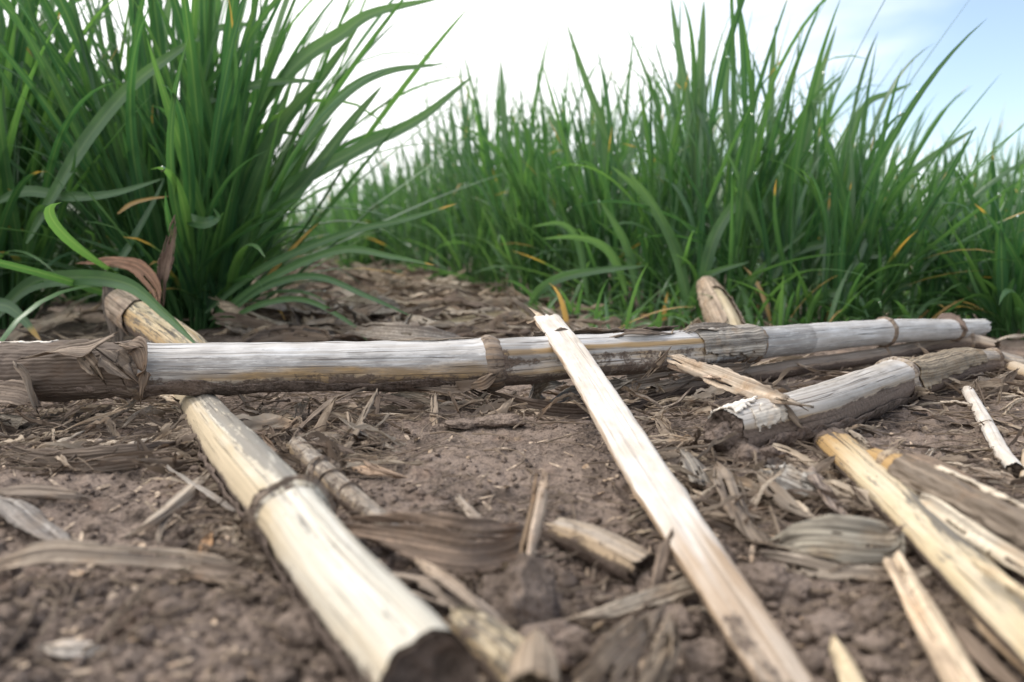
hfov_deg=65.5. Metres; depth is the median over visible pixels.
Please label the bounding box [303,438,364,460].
leaf fragment
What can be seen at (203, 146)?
grass plant
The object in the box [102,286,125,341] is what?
dead leaf
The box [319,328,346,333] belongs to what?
leaf fragment
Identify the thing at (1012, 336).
leaf fragment
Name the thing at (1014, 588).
split stick
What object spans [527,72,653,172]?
grass plant
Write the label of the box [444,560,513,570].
leaf fragment
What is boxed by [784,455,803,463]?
leaf fragment
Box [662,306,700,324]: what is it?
leaf fragment
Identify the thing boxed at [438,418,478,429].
soil clod
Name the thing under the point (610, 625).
leaf fragment
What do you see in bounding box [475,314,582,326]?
leaf fragment
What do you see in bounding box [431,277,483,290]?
leaf fragment
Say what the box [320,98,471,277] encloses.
grass plant
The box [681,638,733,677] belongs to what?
soil clod
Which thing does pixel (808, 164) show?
grass plant
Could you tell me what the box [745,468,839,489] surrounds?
leaf fragment
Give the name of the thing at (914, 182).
grass plant
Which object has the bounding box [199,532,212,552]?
rind chip
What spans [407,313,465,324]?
leaf fragment
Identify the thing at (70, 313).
shredded husk
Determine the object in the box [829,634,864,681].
splinter
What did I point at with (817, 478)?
dead leaf
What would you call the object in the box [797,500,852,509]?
leaf fragment
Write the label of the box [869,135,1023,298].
grass plant
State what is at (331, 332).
leaf fragment
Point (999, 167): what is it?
grass plant
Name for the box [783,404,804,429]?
rind chip
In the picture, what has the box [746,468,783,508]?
leaf fragment
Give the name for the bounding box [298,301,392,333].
leaf fragment
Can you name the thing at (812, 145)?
grass plant
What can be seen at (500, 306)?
leaf fragment
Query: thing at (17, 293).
grass plant
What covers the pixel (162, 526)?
dead leaf
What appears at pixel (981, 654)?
dead leaf
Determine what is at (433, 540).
dead leaf
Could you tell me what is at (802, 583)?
soil clod
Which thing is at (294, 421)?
leaf fragment
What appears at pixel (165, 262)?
dead leaf
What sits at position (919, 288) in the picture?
grass plant
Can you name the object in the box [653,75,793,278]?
grass plant
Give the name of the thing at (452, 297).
husk
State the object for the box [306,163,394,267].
grass plant
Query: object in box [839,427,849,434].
leaf fragment
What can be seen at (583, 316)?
leaf fragment
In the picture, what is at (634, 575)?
leaf fragment
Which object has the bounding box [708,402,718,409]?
leaf fragment
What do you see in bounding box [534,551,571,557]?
leaf fragment
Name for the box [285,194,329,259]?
grass plant
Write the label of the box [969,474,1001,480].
leaf fragment
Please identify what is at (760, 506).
leaf fragment
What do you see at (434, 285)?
leaf fragment
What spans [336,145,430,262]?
grass plant
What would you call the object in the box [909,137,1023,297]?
grass plant
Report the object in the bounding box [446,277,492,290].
leaf fragment
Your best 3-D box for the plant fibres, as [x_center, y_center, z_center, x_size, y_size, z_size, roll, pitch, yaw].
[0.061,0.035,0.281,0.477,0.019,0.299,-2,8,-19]
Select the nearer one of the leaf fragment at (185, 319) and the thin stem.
the thin stem
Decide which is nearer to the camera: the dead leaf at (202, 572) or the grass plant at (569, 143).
the dead leaf at (202, 572)
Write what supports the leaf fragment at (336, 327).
on the ground at (486, 462)
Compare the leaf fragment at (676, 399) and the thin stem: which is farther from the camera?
the thin stem
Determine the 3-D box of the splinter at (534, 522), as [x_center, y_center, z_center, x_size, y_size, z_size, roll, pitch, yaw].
[0.005,0.042,0.177,0.007,0.022,0.020,0,7,0]
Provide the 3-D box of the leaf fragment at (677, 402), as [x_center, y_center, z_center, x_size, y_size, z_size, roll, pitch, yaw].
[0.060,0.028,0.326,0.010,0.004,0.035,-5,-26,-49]
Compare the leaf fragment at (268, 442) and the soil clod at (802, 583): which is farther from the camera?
the leaf fragment at (268, 442)
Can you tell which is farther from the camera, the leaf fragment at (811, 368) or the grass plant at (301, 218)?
the grass plant at (301, 218)
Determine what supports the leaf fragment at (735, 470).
on the ground at (486, 462)
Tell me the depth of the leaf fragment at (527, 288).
0.92 m
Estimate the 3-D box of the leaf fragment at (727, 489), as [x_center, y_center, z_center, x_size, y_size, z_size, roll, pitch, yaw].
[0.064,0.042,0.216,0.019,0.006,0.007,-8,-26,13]
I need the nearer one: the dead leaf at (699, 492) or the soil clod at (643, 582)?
the soil clod at (643, 582)
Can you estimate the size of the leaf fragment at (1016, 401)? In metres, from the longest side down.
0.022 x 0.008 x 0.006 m
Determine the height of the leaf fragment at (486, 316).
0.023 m
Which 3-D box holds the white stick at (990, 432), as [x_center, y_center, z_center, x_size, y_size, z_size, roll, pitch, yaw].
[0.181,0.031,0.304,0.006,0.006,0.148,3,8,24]
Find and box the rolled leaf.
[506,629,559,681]
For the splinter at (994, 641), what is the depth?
0.14 m
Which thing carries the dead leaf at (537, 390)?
on the ground at (486, 462)
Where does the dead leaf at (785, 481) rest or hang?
on the ground at (486, 462)
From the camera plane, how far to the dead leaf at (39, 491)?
0.21 m
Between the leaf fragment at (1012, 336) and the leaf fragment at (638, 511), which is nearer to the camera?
the leaf fragment at (638, 511)
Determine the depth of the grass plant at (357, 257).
1.62 m
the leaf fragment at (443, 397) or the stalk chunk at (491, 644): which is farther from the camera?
the leaf fragment at (443, 397)
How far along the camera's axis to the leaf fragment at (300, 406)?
0.31 m
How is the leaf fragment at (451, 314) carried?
on the ground at (486, 462)
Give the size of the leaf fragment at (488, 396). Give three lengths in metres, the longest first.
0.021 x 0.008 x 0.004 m
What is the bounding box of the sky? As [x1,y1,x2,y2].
[4,0,1023,238]
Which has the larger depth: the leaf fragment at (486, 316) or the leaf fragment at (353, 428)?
the leaf fragment at (486, 316)
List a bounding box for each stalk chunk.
[442,603,562,681]
[541,517,655,583]
[1004,361,1023,379]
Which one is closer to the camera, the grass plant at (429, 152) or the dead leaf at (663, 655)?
the dead leaf at (663, 655)
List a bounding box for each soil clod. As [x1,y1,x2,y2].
[259,553,275,570]
[274,603,321,645]
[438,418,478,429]
[474,413,526,427]
[477,552,562,631]
[516,619,591,672]
[635,571,671,592]
[637,604,704,639]
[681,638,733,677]
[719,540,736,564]
[736,561,791,601]
[784,573,814,601]
[799,609,865,639]
[849,595,903,620]
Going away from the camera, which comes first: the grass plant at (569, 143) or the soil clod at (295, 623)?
the soil clod at (295, 623)
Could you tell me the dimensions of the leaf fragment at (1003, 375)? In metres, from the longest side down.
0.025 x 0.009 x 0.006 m
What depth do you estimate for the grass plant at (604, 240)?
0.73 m
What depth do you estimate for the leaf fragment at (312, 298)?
0.67 m
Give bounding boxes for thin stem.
[647,333,1000,397]
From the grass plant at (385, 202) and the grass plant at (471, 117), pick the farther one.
the grass plant at (385, 202)
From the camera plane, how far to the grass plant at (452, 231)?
1.11 m
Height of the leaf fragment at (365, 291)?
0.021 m
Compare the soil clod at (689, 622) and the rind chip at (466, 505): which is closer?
the soil clod at (689, 622)
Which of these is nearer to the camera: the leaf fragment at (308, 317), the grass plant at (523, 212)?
the leaf fragment at (308, 317)
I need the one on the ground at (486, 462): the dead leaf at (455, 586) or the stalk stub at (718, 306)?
the stalk stub at (718, 306)
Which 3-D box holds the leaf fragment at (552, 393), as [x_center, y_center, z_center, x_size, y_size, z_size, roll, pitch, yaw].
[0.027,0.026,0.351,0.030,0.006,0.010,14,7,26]
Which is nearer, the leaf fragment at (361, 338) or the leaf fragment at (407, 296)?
the leaf fragment at (361, 338)
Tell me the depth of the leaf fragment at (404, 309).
0.65 m
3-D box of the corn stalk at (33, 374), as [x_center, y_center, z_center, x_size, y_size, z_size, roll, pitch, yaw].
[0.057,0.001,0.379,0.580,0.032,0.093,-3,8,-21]
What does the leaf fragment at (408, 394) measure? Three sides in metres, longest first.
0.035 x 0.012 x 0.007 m
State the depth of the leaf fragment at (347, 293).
0.88 m
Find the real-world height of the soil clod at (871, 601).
0.005 m
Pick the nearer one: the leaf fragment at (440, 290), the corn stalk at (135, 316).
the corn stalk at (135, 316)
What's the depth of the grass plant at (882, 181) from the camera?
1.19 m
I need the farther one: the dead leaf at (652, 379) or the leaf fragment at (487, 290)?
the leaf fragment at (487, 290)
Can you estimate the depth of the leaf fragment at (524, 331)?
0.54 m
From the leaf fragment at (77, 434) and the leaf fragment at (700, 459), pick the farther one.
the leaf fragment at (77, 434)
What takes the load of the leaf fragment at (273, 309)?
on the ground at (486, 462)
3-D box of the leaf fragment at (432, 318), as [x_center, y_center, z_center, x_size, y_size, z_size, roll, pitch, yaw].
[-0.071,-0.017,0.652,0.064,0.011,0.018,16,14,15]
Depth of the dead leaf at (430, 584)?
0.15 m
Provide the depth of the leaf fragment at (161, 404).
0.33 m
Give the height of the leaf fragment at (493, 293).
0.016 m
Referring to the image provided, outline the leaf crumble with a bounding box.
[0,266,1023,594]
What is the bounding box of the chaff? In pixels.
[0,391,1023,681]
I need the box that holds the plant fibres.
[0,363,1023,681]
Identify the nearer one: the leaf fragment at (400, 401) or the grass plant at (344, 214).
the leaf fragment at (400, 401)
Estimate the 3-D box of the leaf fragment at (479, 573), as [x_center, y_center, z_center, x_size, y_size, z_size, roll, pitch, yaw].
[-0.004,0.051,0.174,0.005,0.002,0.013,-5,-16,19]
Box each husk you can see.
[0,255,1023,632]
[0,260,1023,674]
[242,324,332,342]
[334,290,402,313]
[340,321,464,340]
[442,289,484,300]
[443,308,560,321]
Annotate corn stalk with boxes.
[0,313,991,413]
[104,289,207,342]
[174,394,476,681]
[702,347,1023,468]
[811,426,1023,666]
[867,448,1023,552]
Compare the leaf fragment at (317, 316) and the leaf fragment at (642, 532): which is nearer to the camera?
the leaf fragment at (642, 532)
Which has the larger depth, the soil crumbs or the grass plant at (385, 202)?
the grass plant at (385, 202)
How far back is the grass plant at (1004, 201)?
1.04 m
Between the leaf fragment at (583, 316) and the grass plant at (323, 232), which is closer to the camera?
the leaf fragment at (583, 316)
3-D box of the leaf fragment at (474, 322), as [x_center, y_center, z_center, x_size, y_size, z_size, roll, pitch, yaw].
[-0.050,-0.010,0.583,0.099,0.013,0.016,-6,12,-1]
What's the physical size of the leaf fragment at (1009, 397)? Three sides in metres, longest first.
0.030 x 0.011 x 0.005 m
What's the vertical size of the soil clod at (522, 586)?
0.016 m
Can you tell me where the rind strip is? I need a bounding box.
[666,354,813,410]
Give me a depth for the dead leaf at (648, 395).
0.34 m
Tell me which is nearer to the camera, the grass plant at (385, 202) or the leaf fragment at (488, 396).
the leaf fragment at (488, 396)
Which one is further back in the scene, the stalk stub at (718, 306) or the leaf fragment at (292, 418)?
the stalk stub at (718, 306)
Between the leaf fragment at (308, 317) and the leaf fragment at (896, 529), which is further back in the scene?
the leaf fragment at (308, 317)
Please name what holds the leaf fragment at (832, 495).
on the ground at (486, 462)
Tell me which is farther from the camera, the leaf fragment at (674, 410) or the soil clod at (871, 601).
the leaf fragment at (674, 410)
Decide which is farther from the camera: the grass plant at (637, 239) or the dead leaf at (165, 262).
the grass plant at (637, 239)
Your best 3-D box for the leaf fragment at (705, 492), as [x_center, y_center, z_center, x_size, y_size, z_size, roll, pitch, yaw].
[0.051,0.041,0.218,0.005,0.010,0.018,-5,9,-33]
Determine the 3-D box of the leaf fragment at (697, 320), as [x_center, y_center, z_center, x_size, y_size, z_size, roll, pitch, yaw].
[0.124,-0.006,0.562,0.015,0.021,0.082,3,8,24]
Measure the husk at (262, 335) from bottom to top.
0.011 m
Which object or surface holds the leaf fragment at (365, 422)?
on the ground at (486, 462)
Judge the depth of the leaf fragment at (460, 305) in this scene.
0.73 m
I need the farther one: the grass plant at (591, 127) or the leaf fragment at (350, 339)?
the grass plant at (591, 127)
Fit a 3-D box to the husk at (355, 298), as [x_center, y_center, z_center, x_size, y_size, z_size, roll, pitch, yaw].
[-0.135,-0.035,0.675,0.110,0.021,0.054,5,9,37]
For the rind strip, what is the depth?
0.30 m
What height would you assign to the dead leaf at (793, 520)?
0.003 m
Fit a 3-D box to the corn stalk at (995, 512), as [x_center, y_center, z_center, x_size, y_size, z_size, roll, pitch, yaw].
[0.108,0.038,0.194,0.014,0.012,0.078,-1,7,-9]
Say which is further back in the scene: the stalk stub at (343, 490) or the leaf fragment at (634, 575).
the stalk stub at (343, 490)
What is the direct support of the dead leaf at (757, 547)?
on the ground at (486, 462)
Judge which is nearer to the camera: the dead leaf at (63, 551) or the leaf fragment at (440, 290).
the dead leaf at (63, 551)
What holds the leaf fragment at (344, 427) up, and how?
on the ground at (486, 462)
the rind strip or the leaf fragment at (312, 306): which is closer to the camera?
the rind strip
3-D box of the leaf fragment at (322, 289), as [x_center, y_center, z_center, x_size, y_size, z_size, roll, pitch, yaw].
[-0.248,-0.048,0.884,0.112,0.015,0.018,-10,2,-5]
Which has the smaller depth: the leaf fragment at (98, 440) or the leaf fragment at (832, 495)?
the leaf fragment at (832, 495)
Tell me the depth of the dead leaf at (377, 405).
0.30 m
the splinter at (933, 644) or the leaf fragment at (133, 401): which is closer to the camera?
the splinter at (933, 644)
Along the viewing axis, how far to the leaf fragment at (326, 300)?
0.74 m
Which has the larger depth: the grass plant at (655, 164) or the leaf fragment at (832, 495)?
the grass plant at (655, 164)
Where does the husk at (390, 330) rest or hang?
on the ground at (486, 462)
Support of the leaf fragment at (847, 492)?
on the ground at (486, 462)
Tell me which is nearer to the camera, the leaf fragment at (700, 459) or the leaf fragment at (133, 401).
the leaf fragment at (700, 459)
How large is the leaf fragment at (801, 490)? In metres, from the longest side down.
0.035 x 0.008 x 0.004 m
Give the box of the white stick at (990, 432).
[961,386,1023,477]
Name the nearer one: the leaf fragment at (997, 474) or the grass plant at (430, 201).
the leaf fragment at (997, 474)
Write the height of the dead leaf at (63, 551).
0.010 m
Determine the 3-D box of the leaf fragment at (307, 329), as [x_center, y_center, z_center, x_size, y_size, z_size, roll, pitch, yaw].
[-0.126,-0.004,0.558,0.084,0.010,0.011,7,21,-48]
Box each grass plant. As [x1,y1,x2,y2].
[0,0,215,342]
[0,0,511,341]
[16,9,177,303]
[261,202,332,273]
[274,200,328,267]
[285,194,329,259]
[302,167,398,271]
[304,159,362,263]
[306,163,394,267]
[314,139,430,272]
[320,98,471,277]
[334,165,409,262]
[335,95,523,280]
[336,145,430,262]
[377,145,441,264]
[397,63,495,274]
[398,52,628,289]
[403,27,626,281]
[405,16,633,293]
[442,23,778,315]
[455,60,670,305]
[461,19,646,283]
[471,61,647,270]
[515,37,760,295]
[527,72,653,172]
[550,0,968,321]
[557,0,860,298]
[560,83,722,282]
[578,1,1023,324]
[638,93,726,268]
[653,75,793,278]
[670,49,885,293]
[719,64,872,277]
[719,76,898,264]
[750,68,969,294]
[801,119,1023,325]
[832,136,949,248]
[839,109,925,286]
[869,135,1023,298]
[882,145,1023,339]
[901,129,1023,280]
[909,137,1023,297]
[910,106,1023,257]
[966,129,1023,196]
[997,170,1023,221]
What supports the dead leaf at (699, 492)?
on the ground at (486, 462)
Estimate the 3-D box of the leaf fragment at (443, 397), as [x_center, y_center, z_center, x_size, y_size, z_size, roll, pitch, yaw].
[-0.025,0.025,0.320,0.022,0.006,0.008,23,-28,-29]
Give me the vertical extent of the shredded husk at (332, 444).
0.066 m
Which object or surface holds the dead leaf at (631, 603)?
on the ground at (486, 462)
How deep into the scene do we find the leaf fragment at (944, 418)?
0.30 m
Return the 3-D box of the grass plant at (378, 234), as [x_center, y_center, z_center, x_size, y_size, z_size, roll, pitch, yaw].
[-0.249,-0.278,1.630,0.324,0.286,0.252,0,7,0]
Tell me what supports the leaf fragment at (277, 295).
on the ground at (486, 462)
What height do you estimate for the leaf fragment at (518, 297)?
0.022 m
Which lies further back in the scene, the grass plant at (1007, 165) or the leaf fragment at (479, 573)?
the grass plant at (1007, 165)
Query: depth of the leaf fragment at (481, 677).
0.13 m
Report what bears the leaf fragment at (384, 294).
on the ground at (486, 462)
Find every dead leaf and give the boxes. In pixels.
[0,437,194,461]
[0,483,91,500]
[0,496,71,540]
[0,539,236,570]
[16,453,197,471]
[75,257,160,303]
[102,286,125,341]
[120,470,210,539]
[156,512,173,546]
[157,215,176,306]
[169,563,279,586]
[292,387,366,435]
[338,512,524,572]
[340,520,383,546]
[346,389,377,442]
[373,390,379,426]
[392,572,514,631]
[413,557,495,619]
[470,383,688,419]
[529,381,567,399]
[550,377,637,402]
[564,577,697,621]
[570,599,667,681]
[573,594,693,627]
[616,371,689,393]
[629,390,672,408]
[639,601,681,681]
[678,449,713,485]
[689,488,722,507]
[711,485,761,550]
[712,461,781,551]
[748,551,936,582]
[751,462,818,495]
[755,466,814,518]
[765,490,808,522]
[768,514,905,563]
[807,464,848,514]
[945,613,1017,681]
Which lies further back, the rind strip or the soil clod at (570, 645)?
the rind strip
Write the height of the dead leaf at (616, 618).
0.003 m
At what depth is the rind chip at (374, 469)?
0.23 m
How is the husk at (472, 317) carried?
on the ground at (486, 462)
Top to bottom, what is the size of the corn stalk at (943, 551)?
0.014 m
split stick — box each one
[526,307,815,681]
[919,492,1023,574]
[969,556,1023,601]
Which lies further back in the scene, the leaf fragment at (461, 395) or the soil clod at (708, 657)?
the leaf fragment at (461, 395)
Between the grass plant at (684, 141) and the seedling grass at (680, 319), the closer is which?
the seedling grass at (680, 319)
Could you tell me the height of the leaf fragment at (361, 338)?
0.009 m
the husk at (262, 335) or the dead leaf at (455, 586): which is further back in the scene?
the husk at (262, 335)
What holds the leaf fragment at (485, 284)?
on the ground at (486, 462)
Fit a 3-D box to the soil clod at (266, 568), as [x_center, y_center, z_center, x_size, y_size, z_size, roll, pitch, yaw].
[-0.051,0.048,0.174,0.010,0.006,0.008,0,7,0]
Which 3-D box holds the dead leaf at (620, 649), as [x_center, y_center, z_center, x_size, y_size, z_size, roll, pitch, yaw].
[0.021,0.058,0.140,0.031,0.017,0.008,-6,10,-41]
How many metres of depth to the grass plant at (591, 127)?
0.99 m
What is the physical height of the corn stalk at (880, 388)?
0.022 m
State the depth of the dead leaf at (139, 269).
0.49 m
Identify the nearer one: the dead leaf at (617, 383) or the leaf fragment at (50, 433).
the leaf fragment at (50, 433)
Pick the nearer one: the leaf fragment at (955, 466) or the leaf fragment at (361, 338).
the leaf fragment at (955, 466)
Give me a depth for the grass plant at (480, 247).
0.99 m
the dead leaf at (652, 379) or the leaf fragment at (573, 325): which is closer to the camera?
the dead leaf at (652, 379)
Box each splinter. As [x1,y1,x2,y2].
[166,465,235,511]
[519,468,549,556]
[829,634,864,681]
[883,557,965,681]
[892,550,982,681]
[957,597,1023,673]
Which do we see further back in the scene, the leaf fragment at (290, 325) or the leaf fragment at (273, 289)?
the leaf fragment at (273, 289)
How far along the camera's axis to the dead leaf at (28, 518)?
0.19 m
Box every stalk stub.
[286,437,399,524]
[696,276,745,324]
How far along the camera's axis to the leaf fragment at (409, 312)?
0.63 m
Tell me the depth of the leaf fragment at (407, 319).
0.56 m
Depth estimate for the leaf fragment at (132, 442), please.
0.26 m
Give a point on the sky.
(995, 49)
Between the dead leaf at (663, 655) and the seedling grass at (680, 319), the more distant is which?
the seedling grass at (680, 319)
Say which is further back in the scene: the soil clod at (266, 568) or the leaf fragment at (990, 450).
the leaf fragment at (990, 450)
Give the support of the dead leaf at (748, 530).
on the ground at (486, 462)
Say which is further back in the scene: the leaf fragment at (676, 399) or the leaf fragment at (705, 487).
the leaf fragment at (676, 399)
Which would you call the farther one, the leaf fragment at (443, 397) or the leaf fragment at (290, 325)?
the leaf fragment at (290, 325)
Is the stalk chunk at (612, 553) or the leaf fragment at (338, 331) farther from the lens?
the leaf fragment at (338, 331)
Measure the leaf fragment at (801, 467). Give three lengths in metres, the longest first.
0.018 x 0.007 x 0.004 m
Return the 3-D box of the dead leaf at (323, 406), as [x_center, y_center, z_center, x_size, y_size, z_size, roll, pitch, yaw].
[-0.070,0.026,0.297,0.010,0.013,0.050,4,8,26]
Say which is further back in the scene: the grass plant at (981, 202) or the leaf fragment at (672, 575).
the grass plant at (981, 202)
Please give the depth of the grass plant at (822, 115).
1.16 m
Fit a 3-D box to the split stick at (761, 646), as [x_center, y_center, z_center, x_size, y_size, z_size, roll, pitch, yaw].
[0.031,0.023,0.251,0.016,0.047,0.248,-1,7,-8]
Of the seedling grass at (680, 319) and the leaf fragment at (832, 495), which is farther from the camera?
the seedling grass at (680, 319)
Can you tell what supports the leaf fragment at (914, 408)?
on the ground at (486, 462)
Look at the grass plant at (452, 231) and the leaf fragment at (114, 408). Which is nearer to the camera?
the leaf fragment at (114, 408)
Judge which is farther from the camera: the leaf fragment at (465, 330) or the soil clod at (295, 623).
the leaf fragment at (465, 330)
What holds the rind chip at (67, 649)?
on the ground at (486, 462)
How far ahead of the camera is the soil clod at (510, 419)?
0.28 m
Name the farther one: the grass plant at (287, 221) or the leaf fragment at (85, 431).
the grass plant at (287, 221)
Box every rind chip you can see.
[18,639,105,658]
[159,394,174,401]
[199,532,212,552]
[342,460,408,477]
[455,494,494,535]
[648,527,673,610]
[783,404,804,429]
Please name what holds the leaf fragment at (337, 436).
on the ground at (486, 462)
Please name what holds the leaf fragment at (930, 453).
on the ground at (486, 462)
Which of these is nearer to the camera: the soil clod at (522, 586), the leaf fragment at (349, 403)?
the soil clod at (522, 586)
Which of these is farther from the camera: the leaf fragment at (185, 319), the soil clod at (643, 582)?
the leaf fragment at (185, 319)
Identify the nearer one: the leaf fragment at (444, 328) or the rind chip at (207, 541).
the rind chip at (207, 541)
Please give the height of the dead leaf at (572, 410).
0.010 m
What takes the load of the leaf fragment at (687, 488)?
on the ground at (486, 462)
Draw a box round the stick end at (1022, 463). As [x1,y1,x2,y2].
[1019,449,1023,477]
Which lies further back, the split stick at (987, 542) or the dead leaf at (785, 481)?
the dead leaf at (785, 481)
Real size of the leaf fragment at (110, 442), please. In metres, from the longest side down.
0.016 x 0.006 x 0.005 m
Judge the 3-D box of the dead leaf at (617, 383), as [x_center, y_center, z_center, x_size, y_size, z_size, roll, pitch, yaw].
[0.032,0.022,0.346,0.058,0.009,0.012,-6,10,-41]
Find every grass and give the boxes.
[285,134,1022,261]
[503,260,1006,335]
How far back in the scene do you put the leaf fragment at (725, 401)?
0.32 m
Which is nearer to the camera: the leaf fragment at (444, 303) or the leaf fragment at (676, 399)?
the leaf fragment at (676, 399)
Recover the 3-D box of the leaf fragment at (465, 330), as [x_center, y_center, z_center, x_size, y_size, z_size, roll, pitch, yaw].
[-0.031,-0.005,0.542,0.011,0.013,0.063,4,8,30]
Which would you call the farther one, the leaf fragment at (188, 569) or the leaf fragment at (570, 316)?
the leaf fragment at (570, 316)
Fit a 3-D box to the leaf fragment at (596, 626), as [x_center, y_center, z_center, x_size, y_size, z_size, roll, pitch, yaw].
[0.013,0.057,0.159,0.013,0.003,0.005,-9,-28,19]
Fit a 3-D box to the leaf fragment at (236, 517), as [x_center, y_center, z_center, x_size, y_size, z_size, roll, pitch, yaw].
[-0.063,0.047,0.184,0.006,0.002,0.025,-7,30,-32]
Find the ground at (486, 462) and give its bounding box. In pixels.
[0,246,1023,681]
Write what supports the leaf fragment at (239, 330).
on the ground at (486, 462)
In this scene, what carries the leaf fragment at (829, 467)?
on the ground at (486, 462)
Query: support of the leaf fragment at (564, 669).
on the ground at (486, 462)
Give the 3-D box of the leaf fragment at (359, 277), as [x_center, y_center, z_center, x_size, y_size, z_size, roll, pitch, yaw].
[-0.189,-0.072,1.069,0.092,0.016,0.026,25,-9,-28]
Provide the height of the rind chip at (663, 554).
0.014 m
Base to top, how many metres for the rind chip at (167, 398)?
0.004 m
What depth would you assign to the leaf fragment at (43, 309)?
0.64 m
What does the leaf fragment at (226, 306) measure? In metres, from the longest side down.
0.086 x 0.023 x 0.020 m
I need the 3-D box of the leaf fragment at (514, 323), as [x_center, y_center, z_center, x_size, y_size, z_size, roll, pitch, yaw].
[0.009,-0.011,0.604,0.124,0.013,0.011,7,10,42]
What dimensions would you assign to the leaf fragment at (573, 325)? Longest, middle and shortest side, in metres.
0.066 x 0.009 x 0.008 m
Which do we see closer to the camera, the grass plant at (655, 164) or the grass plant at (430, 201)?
the grass plant at (655, 164)
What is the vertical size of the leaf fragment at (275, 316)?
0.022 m
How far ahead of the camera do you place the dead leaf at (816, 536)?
0.18 m
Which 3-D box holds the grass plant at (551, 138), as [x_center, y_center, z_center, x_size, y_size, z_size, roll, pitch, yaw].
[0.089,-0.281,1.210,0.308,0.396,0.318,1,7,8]
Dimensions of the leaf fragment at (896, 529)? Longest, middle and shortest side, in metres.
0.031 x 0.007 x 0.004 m
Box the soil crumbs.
[0,396,1023,681]
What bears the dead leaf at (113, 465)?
on the ground at (486, 462)
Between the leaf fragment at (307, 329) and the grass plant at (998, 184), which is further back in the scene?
the grass plant at (998, 184)
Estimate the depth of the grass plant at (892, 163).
0.88 m
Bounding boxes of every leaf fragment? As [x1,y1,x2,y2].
[0,414,36,428]
[16,329,74,340]
[21,430,78,442]
[32,300,65,323]
[56,430,84,441]
[58,439,116,446]
[67,407,169,418]
[72,425,95,433]
[81,399,135,430]
[100,440,119,445]
[127,437,154,443]
[148,403,177,406]
[181,566,191,571]
[182,318,217,321]
[209,296,319,326]
[215,320,293,334]
[232,512,240,543]
[238,323,298,337]
[242,313,295,328]
[245,302,328,321]
[254,284,290,302]
[257,285,335,299]
[259,433,278,451]
[267,288,302,295]
[274,414,301,441]
[284,298,334,305]
[285,416,335,429]
[287,326,342,340]
[291,398,309,421]
[296,302,390,311]
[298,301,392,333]
[299,309,334,325]
[300,294,331,310]
[301,308,315,321]
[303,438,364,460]
[310,432,387,440]
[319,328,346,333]
[320,320,390,334]
[321,402,374,412]
[327,289,353,296]
[331,322,408,330]
[331,325,380,341]
[334,333,381,340]
[336,424,384,445]
[340,417,401,451]
[343,271,377,287]
[343,432,358,444]
[347,283,401,296]
[348,409,387,429]
[365,307,424,322]
[371,393,426,412]
[379,290,396,295]
[381,391,447,407]
[384,296,437,309]
[384,310,428,319]
[385,313,412,340]
[390,310,442,321]
[392,281,465,290]
[396,287,441,298]
[406,316,508,325]
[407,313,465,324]
[408,324,450,333]
[410,289,473,298]
[411,297,460,309]
[418,306,500,322]
[421,285,454,298]
[429,392,488,403]
[429,395,467,405]
[430,285,495,298]
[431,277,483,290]
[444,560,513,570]
[445,324,493,336]
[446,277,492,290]
[454,303,466,306]
[454,328,530,336]
[457,300,519,321]
[459,300,506,309]
[463,316,528,325]
[464,283,528,295]
[471,312,509,325]
[473,394,490,407]
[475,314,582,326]
[475,661,487,681]
[476,571,490,576]
[483,291,551,300]
[489,288,573,297]
[503,293,586,314]
[508,326,589,330]
[519,287,594,310]
[521,308,593,318]
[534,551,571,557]
[536,305,592,328]
[543,391,563,399]
[559,665,569,671]
[566,321,581,328]
[581,620,604,632]
[584,618,651,651]
[624,567,637,579]
[626,506,645,521]
[629,529,652,535]
[643,396,706,410]
[654,386,693,411]
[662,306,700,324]
[667,408,694,411]
[667,571,683,578]
[670,452,707,460]
[672,318,701,329]
[676,468,770,480]
[682,484,698,492]
[690,428,700,449]
[691,483,715,493]
[694,483,720,497]
[695,605,707,611]
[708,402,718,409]
[709,485,764,497]
[710,498,771,511]
[712,493,745,504]
[713,395,756,405]
[739,489,826,503]
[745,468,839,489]
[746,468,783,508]
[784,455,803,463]
[786,461,826,475]
[796,363,849,374]
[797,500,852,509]
[810,480,850,510]
[816,453,839,478]
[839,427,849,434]
[839,490,855,498]
[884,525,904,533]
[907,406,938,415]
[919,400,990,410]
[925,448,938,455]
[931,414,974,427]
[945,449,1017,454]
[946,462,971,467]
[962,467,1023,488]
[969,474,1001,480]
[985,371,1002,377]
[992,371,1011,379]
[997,333,1023,340]
[999,397,1023,413]
[1001,395,1023,399]
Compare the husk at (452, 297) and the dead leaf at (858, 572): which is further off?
the husk at (452, 297)
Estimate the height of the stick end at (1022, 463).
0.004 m
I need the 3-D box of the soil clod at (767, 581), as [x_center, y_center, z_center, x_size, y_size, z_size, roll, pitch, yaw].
[0.055,0.052,0.175,0.012,0.009,0.012,-6,9,-37]
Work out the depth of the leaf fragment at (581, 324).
0.63 m
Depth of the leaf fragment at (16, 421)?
0.30 m
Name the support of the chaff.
on the ground at (486, 462)

